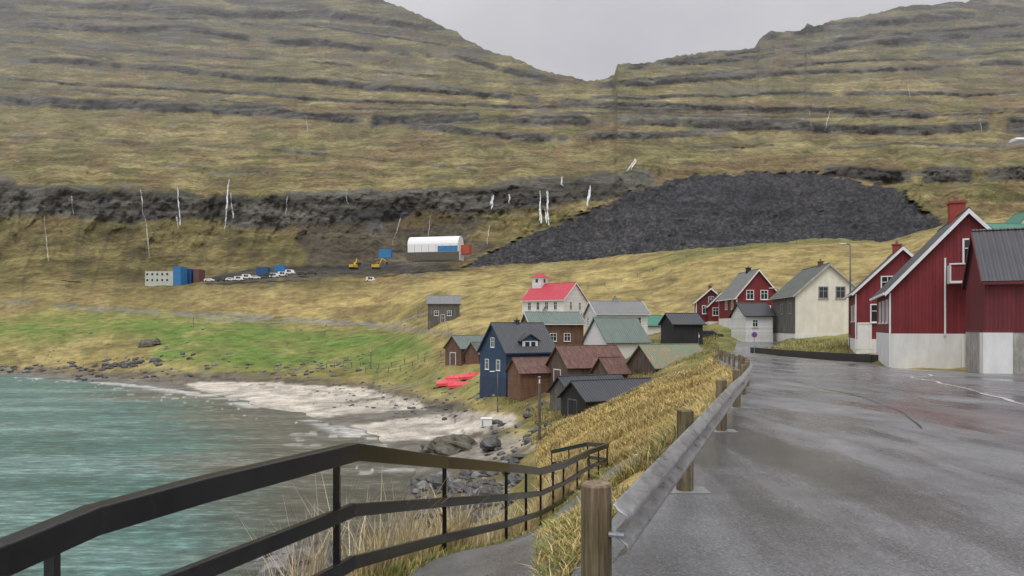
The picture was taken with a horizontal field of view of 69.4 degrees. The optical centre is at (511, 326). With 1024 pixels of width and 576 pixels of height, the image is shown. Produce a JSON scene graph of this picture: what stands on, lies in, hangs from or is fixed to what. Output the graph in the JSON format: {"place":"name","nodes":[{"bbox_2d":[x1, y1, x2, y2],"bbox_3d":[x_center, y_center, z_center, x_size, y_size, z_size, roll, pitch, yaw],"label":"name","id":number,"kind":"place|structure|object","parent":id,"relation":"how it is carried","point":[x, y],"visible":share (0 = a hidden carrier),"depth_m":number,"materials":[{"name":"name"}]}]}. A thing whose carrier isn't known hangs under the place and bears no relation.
{"place":"outdoors","nodes":[
{"label":"outdoors","id":0,"kind":"place"},
{"bbox_2d":[0,375,416,575],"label":"sea","id":1,"kind":"structure","parent":0,"point":[67,445],"depth_m":63.38,"materials":[{"name":"liquid"}]},
{"bbox_2d":[0,0,1023,575],"bbox_3d":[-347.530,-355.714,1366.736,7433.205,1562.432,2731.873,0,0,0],"label":"terrain","id":2,"kind":"structure","parent":0,"point":[386,120],"depth_m":496.96,"materials":[{"name":"plant"}]},
{"bbox_2d":[138,338,160,347],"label":"field boulder","id":3,"kind":"object","parent":2,"relation":"on","point":[144,343],"visible":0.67,"depth_m":212.28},
{"bbox_2d":[145,271,172,285],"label":"site cabin","id":4,"kind":"object","parent":2,"relation":"on","point":[155,278],"visible":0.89,"depth_m":339.39,"materials":[{"name":"white metal"}]},
{"bbox_2d":[173,266,186,284],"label":"shipping container","id":5,"kind":"object","parent":2,"relation":"on","point":[179,275],"visible":0.91,"depth_m":337.93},
{"bbox_2d":[187,269,192,283],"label":"shipping container","id":6,"kind":"object","parent":2,"relation":"on","point":[189,276],"visible":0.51,"depth_m":344.68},
{"bbox_2d":[193,269,204,282],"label":"shipping container","id":7,"kind":"object","parent":2,"relation":"on","point":[198,275],"visible":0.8,"depth_m":343.99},
{"bbox_2d":[14,319,415,367],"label":"field stones","id":8,"kind":"object","parent":2,"relation":"on","point":[167,346],"visible":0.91,"depth_m":210.55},
{"bbox_2d":[224,183,228,229],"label":"waterfall","id":9,"kind":"structure","parent":2,"relation":"on","point":[226,204],"depth_m":470.62,"materials":[{"name":"liquid"}]},
{"bbox_2d":[234,276,244,280],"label":"parked van","id":10,"kind":"object","parent":2,"relation":"on","point":[237,278],"visible":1,"depth_m":337.85,"materials":[{"name":"white metal"}]},
{"bbox_2d":[256,267,269,275],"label":"shipping container","id":11,"kind":"object","parent":2,"relation":"on","point":[261,271],"visible":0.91,"depth_m":347.59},
{"bbox_2d":[0,353,552,575],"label":"shore rocks","id":12,"kind":"object","parent":2,"relation":"on","point":[478,487],"visible":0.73,"depth_m":52.29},
{"bbox_2d":[274,265,285,272],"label":"shipping container","id":13,"kind":"object","parent":2,"relation":"on","point":[279,268],"visible":0.82,"depth_m":351.59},
{"bbox_2d":[0,442,608,575],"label":"metal fence","id":14,"kind":"object","parent":2,"relation":"on","point":[48,542],"visible":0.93,"depth_m":4.54,"materials":[{"name":"black paint"}]},
{"bbox_2d":[202,312,427,328],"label":"roadside guard rail","id":15,"kind":"object","parent":2,"relation":"on","point":[280,322],"visible":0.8,"depth_m":248.76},
{"bbox_2d":[349,259,360,269],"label":"excavator","id":16,"kind":"object","parent":2,"relation":"on","point":[354,265],"visible":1,"depth_m":347.79,"materials":[{"name":"yellow metal"}]},
{"bbox_2d":[326,355,415,368],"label":"wooden fence","id":17,"kind":"object","parent":2,"relation":"on","point":[366,362],"visible":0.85,"depth_m":152.65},
{"bbox_2d":[371,258,387,269],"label":"excavator","id":18,"kind":"object","parent":2,"relation":"on","point":[375,266],"visible":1,"depth_m":346.50,"materials":[{"name":"yellow metal"}]},
{"bbox_2d":[379,249,392,257],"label":"shipping container","id":19,"kind":"object","parent":2,"relation":"on","point":[385,253],"visible":1,"depth_m":351.50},
{"bbox_2d":[234,473,538,575],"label":"tall grass stalks","id":20,"kind":"object","parent":2,"relation":"on","point":[313,568],"depth_m":6.56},
{"bbox_2d":[365,350,444,372],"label":"pasture fence","id":21,"kind":"object","parent":2,"relation":"on","point":[405,364],"visible":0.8,"depth_m":142.14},
{"bbox_2d":[382,372,436,392],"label":"garden fence","id":22,"kind":"object","parent":2,"relation":"on","point":[410,383],"visible":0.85,"depth_m":123.40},
{"bbox_2d":[407,236,463,261],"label":"storage tent","id":23,"kind":"object","parent":2,"relation":"on","point":[435,249],"visible":0.98,"depth_m":349.74,"materials":[{"name":"white fabric"}]},
{"bbox_2d":[426,295,460,329],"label":"grey hut","id":24,"kind":"object","parent":2,"relation":"on","point":[442,308],"visible":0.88,"depth_m":172.30,"materials":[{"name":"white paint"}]},
{"bbox_2d":[434,311,451,322],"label":"windows and doors","id":25,"kind":"structure","parent":24,"relation":"in","point":[436,313],"depth_m":172.24,"materials":[{"name":"white paint"}]},
{"bbox_2d":[420,434,477,455],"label":"boulder","id":26,"kind":"object","parent":2,"relation":"on","point":[451,444],"visible":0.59,"depth_m":68.62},
{"bbox_2d":[310,451,599,575],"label":"dry grass clumps","id":27,"kind":"object","parent":2,"relation":"on","point":[547,497],"visible":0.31,"depth_m":9.32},
{"bbox_2d":[436,372,478,387],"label":"covered boats","id":28,"kind":"object","parent":2,"relation":"on","point":[449,381],"visible":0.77,"depth_m":115.39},
{"bbox_2d":[443,335,482,365],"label":"brown boathouse","id":29,"kind":"object","parent":2,"relation":"on","point":[455,346],"visible":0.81,"depth_m":129.03,"materials":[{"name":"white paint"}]},
{"bbox_2d":[450,352,455,364],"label":"windows and doors","id":30,"kind":"structure","parent":29,"relation":"in","point":[452,354],"depth_m":128.88,"materials":[{"name":"white paint"}]},
{"bbox_2d":[461,245,471,254],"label":"orange container","id":31,"kind":"object","parent":2,"relation":"on","point":[466,249],"visible":0.68,"depth_m":351.05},
{"bbox_2d":[463,342,480,364],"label":"brown boathouse","id":32,"kind":"object","parent":2,"relation":"on","point":[472,355],"visible":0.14,"depth_m":125.43,"materials":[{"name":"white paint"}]},
{"bbox_2d":[351,464,614,575],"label":"verge grass","id":33,"kind":"structure","parent":2,"relation":"on","point":[407,566],"depth_m":7.14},
{"bbox_2d":[480,417,492,426],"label":"fish tub","id":34,"kind":"object","parent":2,"relation":"on","point":[486,421],"visible":0.94,"depth_m":79.50,"materials":[{"name":"white paint"}]},
{"bbox_2d":[480,436,501,451],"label":"boulder","id":35,"kind":"object","parent":2,"relation":"on","point":[489,443],"visible":0.96,"depth_m":65.40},
{"bbox_2d":[480,376,507,397],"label":"foundation","id":36,"kind":"object","parent":2,"relation":"on","point":[488,386],"visible":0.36,"depth_m":95.01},
{"bbox_2d":[480,327,550,378],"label":"walls","id":37,"kind":"structure","parent":36,"relation":"on","point":[494,354],"depth_m":94.61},
{"bbox_2d":[484,337,499,370],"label":"windows and doors","id":38,"kind":"structure","parent":37,"relation":"attached to","point":[487,360],"depth_m":95.06,"materials":[{"name":"white paint"}]},
{"bbox_2d":[478,322,554,353],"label":"roof","id":39,"kind":"structure","parent":37,"relation":"on","point":[509,334],"depth_m":95.22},
{"bbox_2d":[477,323,552,354],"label":"trim","id":40,"kind":"structure","parent":39,"relation":"attached to","point":[502,347],"depth_m":93.73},
{"bbox_2d":[518,333,540,345],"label":"dormer","id":41,"kind":"object","parent":39,"relation":"on","point":[528,339],"visible":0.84,"depth_m":94.30,"materials":[{"name":"white paint"}]},
{"bbox_2d":[490,371,497,411],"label":"street lamp","id":42,"kind":"object","parent":2,"relation":"on","point":[497,389],"visible":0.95,"depth_m":85.94,"materials":[{"name":"metal"}]},
{"bbox_2d":[409,459,629,575],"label":"footpath","id":43,"kind":"structure","parent":2,"relation":"on","point":[504,558],"depth_m":5.96,"materials":[{"name":"concrete"}]},
{"bbox_2d":[505,357,550,400],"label":"rusty roof shed","id":44,"kind":"structure","parent":2,"relation":"on","point":[524,373],"depth_m":88.08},
{"bbox_2d":[538,376,540,440],"bbox_3d":[2.152,6.687,57.996,0.251,5.530,0.272,0,0,0],"label":"wooden pole","id":45,"kind":"object","parent":2,"relation":"on","point":[539,407],"visible":0.86,"depth_m":57.92,"materials":[{"name":"brown wood"}]},
{"bbox_2d":[539,194,541,222],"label":"waterfall","id":46,"kind":"structure","parent":2,"relation":"on","point":[540,214],"depth_m":441.81,"materials":[{"name":"liquid"}]},
{"bbox_2d":[520,272,587,314],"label":"white church","id":47,"kind":"structure","parent":2,"relation":"on","point":[541,294],"depth_m":154.10,"materials":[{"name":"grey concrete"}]},
{"bbox_2d":[528,302,580,309],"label":"windows and doors","id":48,"kind":"structure","parent":47,"relation":"in","point":[529,303],"depth_m":153.64,"materials":[{"name":"white paint"}]},
{"bbox_2d":[546,373,623,411],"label":"wooden boathouse","id":49,"kind":"object","parent":2,"relation":"on","point":[558,385],"visible":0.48,"depth_m":74.72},
{"bbox_2d":[545,345,626,384],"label":"old boathouse","id":50,"kind":"object","parent":2,"relation":"on","point":[572,360],"visible":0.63,"depth_m":86.46,"materials":[{"name":"brown wood"}]},
{"bbox_2d":[553,369,560,380],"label":"windows and doors","id":51,"kind":"structure","parent":50,"relation":"in","point":[556,372],"depth_m":86.76,"materials":[{"name":"white paint"}]},
{"bbox_2d":[557,377,652,415],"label":"black boathouse","id":52,"kind":"object","parent":2,"relation":"on","point":[578,396],"visible":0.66,"depth_m":69.24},
{"bbox_2d":[568,398,577,415],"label":"windows and doors","id":53,"kind":"structure","parent":52,"relation":"in","point":[572,403],"depth_m":69.13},
{"bbox_2d":[496,328,718,444],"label":"meadow grass","id":54,"kind":"structure","parent":2,"relation":"on","point":[714,354],"depth_m":77.96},
{"bbox_2d":[589,356,631,377],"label":"shed","id":55,"kind":"structure","parent":2,"relation":"on","point":[611,365],"depth_m":80.22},
{"bbox_2d":[581,317,651,358],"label":"white boathouse","id":56,"kind":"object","parent":2,"relation":"on","point":[627,336],"visible":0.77,"depth_m":96.34,"materials":[{"name":"paint"}]},
{"bbox_2d":[519,356,735,575],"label":"bank grass","id":57,"kind":"structure","parent":2,"relation":"on","point":[653,446],"depth_m":28.74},
{"bbox_2d":[648,315,662,334],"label":"green roof shed","id":58,"kind":"structure","parent":2,"relation":"on","point":[653,325],"depth_m":118.49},
{"bbox_2d":[626,343,703,373],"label":"old boathouse","id":59,"kind":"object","parent":2,"relation":"on","point":[645,358],"visible":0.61,"depth_m":80.77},
{"bbox_2d":[658,313,705,344],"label":"black garage","id":60,"kind":"structure","parent":2,"relation":"on","point":[677,328],"depth_m":88.48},
{"bbox_2d":[587,239,796,288],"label":"hill fence","id":61,"kind":"object","parent":2,"relation":"on","point":[686,257],"visible":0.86,"depth_m":229.93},
{"bbox_2d":[707,321,718,324],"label":"foundation","id":62,"kind":"object","parent":2,"relation":"on","point":[711,322],"visible":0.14,"depth_m":115.94,"materials":[{"name":"white concrete"}]},
{"bbox_2d":[707,297,718,320],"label":"walls","id":63,"kind":"structure","parent":62,"relation":"on","point":[710,317],"depth_m":115.97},
{"bbox_2d":[713,307,718,315],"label":"windows and doors","id":64,"kind":"structure","parent":63,"relation":"attached to","point":[715,311],"depth_m":115.89,"materials":[{"name":"white paint"}]},
{"bbox_2d":[703,330,723,337],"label":"parked car","id":65,"kind":"object","parent":2,"relation":"on","point":[706,333],"visible":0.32,"depth_m":96.44,"materials":[{"name":"black metal"}]},
{"bbox_2d":[719,318,730,328],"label":"foundation","id":66,"kind":"object","parent":2,"relation":"on","point":[725,322],"visible":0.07,"depth_m":110.38,"materials":[{"name":"white concrete"}]},
{"bbox_2d":[719,272,775,318],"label":"walls","id":67,"kind":"structure","parent":66,"relation":"on","point":[758,282],"depth_m":105.00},
{"bbox_2d":[716,268,775,300],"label":"roof","id":68,"kind":"structure","parent":67,"relation":"on","point":[737,284],"depth_m":109.03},
{"bbox_2d":[715,269,776,301],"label":"trim","id":69,"kind":"structure","parent":68,"relation":"attached to","point":[747,284],"depth_m":104.67,"materials":[{"name":"white paint"}]},
{"bbox_2d":[725,290,770,309],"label":"windows and doors","id":70,"kind":"structure","parent":67,"relation":"attached to","point":[750,294],"depth_m":104.98,"materials":[{"name":"white paint"}]},
{"bbox_2d":[728,302,775,341],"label":"white shed","id":71,"kind":"structure","parent":2,"relation":"on","point":[748,319],"depth_m":92.36,"materials":[{"name":"paint"}]},
{"bbox_2d":[752,320,757,326],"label":"windows and doors","id":72,"kind":"structure","parent":71,"relation":"in","point":[754,322],"depth_m":92.10,"materials":[{"name":"white paint"}]},
{"bbox_2d":[750,338,849,352],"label":"roadside grass","id":73,"kind":"structure","parent":2,"relation":"on","point":[799,342],"depth_m":72.03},
{"bbox_2d":[773,333,839,341],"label":"foundation","id":74,"kind":"object","parent":2,"relation":"on","point":[778,337],"visible":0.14,"depth_m":84.97,"materials":[{"name":"white concrete"}]},
{"bbox_2d":[750,347,877,362],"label":"wall","id":75,"kind":"structure","parent":2,"relation":"on","point":[864,358],"depth_m":58.38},
{"bbox_2d":[839,243,850,345],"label":"street lamp","id":76,"kind":"object","parent":2,"relation":"on","point":[849,289],"visible":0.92,"depth_m":65.96,"materials":[{"name":"metal"}]},
{"bbox_2d":[848,337,875,353],"bbox_3d":[32.345,2.700,62.503,6.560,3.401,10.060,0,0,21],"label":"foundation","id":77,"kind":"object","parent":2,"relation":"on","point":[859,351],"visible":0.14,"depth_m":58.88,"materials":[{"name":"white concrete"}]},
{"bbox_2d":[876,332,964,368],"bbox_3d":[26.907,2.650,45.231,7.560,4.501,10.060,0,0,22],"label":"foundation","id":78,"kind":"object","parent":2,"relation":"on","point":[941,351],"visible":0.27,"depth_m":41.41,"materials":[{"name":"white concrete"}]},
{"bbox_2d":[961,227,1023,373],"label":"red boathouse","id":79,"kind":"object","parent":2,"relation":"on","point":[993,281],"visible":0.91,"depth_m":33.99,"materials":[{"name":"red painted wood"},{"name":"metal roofing"},{"name":"white concrete"}]},
{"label":"foundation","id":80,"kind":"object","parent":2,"relation":"on","visible":0},
{"bbox_2d":[695,290,716,321],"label":"walls","id":81,"kind":"structure","parent":80,"relation":"on","point":[703,300],"depth_m":117.75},
{"bbox_2d":[695,297,713,313],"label":"windows and doors","id":82,"kind":"structure","parent":81,"relation":"attached to","point":[704,310],"depth_m":117.68,"materials":[{"name":"white paint"}]},
{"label":"roof","id":83,"kind":"object","parent":81,"relation":"on","visible":0},
{"bbox_2d":[692,288,717,304],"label":"trim","id":84,"kind":"structure","parent":83,"relation":"attached to","point":[704,294],"depth_m":117.41,"materials":[{"name":"white paint"}]},
{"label":"foundation","id":85,"kind":"object","parent":2,"relation":"on","visible":0},
{"bbox_2d":[585,305,647,334],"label":"walls","id":86,"kind":"structure","parent":85,"relation":"on","point":[589,313],"depth_m":105.01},
{"bbox_2d":[587,317,641,325],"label":"windows and doors","id":87,"kind":"structure","parent":86,"relation":"attached to","point":[640,319],"depth_m":104.86,"materials":[{"name":"white paint"}]},
{"bbox_2d":[583,300,649,314],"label":"roof","id":88,"kind":"structure","parent":86,"relation":"on","point":[617,307],"depth_m":106.00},
{"bbox_2d":[582,301,650,315],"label":"trim","id":89,"kind":"structure","parent":88,"relation":"attached to","point":[613,314],"depth_m":104.34,"materials":[{"name":"white paint"}]},
{"bbox_2d":[522,316,582,344],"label":"walls","id":90,"kind":"structure","parent":0,"point":[576,331],"depth_m":114.04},
{"bbox_2d":[521,311,584,323],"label":"roof","id":91,"kind":"structure","parent":90,"relation":"on","point":[556,317],"depth_m":115.36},
{"bbox_2d":[520,312,584,324],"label":"trim","id":92,"kind":"structure","parent":91,"relation":"attached to","point":[554,324],"depth_m":113.66,"materials":[{"name":"white paint"}]},
{"bbox_2d":[550,333,570,341],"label":"windows and doors","id":93,"kind":"structure","parent":90,"relation":"attached to","point":[567,337],"depth_m":113.91,"materials":[{"name":"white paint"}]},
{"bbox_2d":[384,0,968,80],"label":"sky","id":94,"kind":"structure","parent":0,"point":[586,40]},
{"bbox_2d":[571,342,1023,575],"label":"road","id":95,"kind":"structure","parent":0,"point":[794,476],"depth_m":7.58,"materials":[{"name":"asphalt"}]},
{"bbox_2d":[581,347,753,575],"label":"guard rail","id":96,"kind":"object","parent":95,"relation":"on","point":[639,501],"visible":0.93,"depth_m":4.74,"materials":[{"name":"metal"}]},
{"bbox_2d":[751,332,756,352],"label":"traffic sign","id":97,"kind":"object","parent":95,"relation":"on","point":[754,334],"visible":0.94,"depth_m":73.95,"materials":[{"name":"metal"}]},
{"bbox_2d":[800,382,921,427],"bbox_3d":[8.509,1.770,18.722,0.593,0.350,14.854,0,0,14],"label":"road seam","id":98,"kind":"object","parent":95,"relation":"on","point":[883,405],"visible":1,"depth_m":14.85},
{"bbox_2d":[901,375,1023,404],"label":"gutter water","id":99,"kind":"structure","parent":95,"relation":"on","point":[939,382],"depth_m":20.14,"materials":[{"name":"grey liquid"}]},
{"bbox_2d":[1009,138,1023,142],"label":"street lamp","id":100,"kind":"object","parent":95,"relation":"on","point":[1017,140],"visible":1,"depth_m":15.94,"materials":[{"name":"metal"}]},
{"bbox_2d":[795,266,854,333],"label":"walls","id":101,"kind":"structure","parent":0,"point":[814,313],"depth_m":84.73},
{"bbox_2d":[772,296,794,332],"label":"side cladding","id":102,"kind":"structure","parent":101,"relation":"attached to","point":[784,322],"depth_m":89.25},
{"bbox_2d":[769,262,846,298],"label":"roof","id":103,"kind":"structure","parent":101,"relation":"on","point":[797,282],"depth_m":89.35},
{"bbox_2d":[768,263,855,299],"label":"trim","id":104,"kind":"structure","parent":103,"relation":"attached to","point":[820,272],"depth_m":84.46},
{"bbox_2d":[780,286,845,314],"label":"windows and doors","id":105,"kind":"structure","parent":101,"relation":"attached to","point":[823,292],"depth_m":84.63,"materials":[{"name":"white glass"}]},
{"bbox_2d":[848,250,911,338],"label":"walls","id":106,"kind":"structure","parent":0,"point":[868,290],"depth_m":58.67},
{"bbox_2d":[851,276,892,348],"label":"windows and doors","id":107,"kind":"structure","parent":106,"relation":"attached to","point":[864,335],"depth_m":58.69,"materials":[{"name":"white paint"}]},
{"bbox_2d":[846,245,903,295],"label":"roof","id":108,"kind":"structure","parent":106,"relation":"on","point":[872,272],"depth_m":61.78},
{"bbox_2d":[843,247,913,348],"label":"trim","id":109,"kind":"structure","parent":108,"relation":"attached to","point":[881,267],"depth_m":58.30,"materials":[{"name":"white paint"}]},
{"bbox_2d":[891,241,901,254],"bbox_3d":[31.808,-6.150,61.103,0.720,1.900,0.720,0,0,21],"label":"chimney","id":110,"kind":"object","parent":106,"relation":"on","point":[895,246],"visible":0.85,"depth_m":60.90,"materials":[{"name":"brick"}]},
{"bbox_2d":[877,214,985,333],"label":"walls","id":111,"kind":"structure","parent":0,"point":[917,298],"depth_m":41.23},
{"bbox_2d":[878,238,968,323],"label":"windows and doors","id":112,"kind":"structure","parent":111,"relation":"attached to","point":[965,242],"depth_m":43.60,"materials":[{"name":"white paint"}]},
{"bbox_2d":[872,207,988,297],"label":"roof","id":113,"kind":"structure","parent":111,"relation":"on","point":[942,230],"depth_m":44.55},
{"bbox_2d":[869,209,991,366],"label":"trim","id":114,"kind":"structure","parent":113,"relation":"attached to","point":[960,219],"depth_m":41.18,"materials":[{"name":"white paint"}]},
{"bbox_2d":[944,258,964,366],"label":"balcony","id":115,"kind":"structure","parent":111,"relation":"attached to","point":[955,272],"depth_m":40.23,"materials":[{"name":"white paint"}]},
{"bbox_2d":[946,197,966,224],"bbox_3d":[26.307,-6.525,43.748,0.920,2.250,0.920,0,0,22],"label":"chimney","id":116,"kind":"object","parent":111,"relation":"on","point":[956,206],"visible":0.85,"depth_m":43.44,"materials":[{"name":"brick"}]},
{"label":"walls","id":117,"kind":"object","parent":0,"visible":0},
{"bbox_2d":[986,223,1023,228],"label":"roof","id":118,"kind":"structure","parent":117,"relation":"on","point":[1003,225],"depth_m":130.84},
{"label":"walls","id":119,"kind":"object","parent":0,"visible":0},
{"bbox_2d":[1005,212,1023,223],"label":"roof","id":120,"kind":"structure","parent":119,"relation":"on","point":[1018,218],"depth_m":143.52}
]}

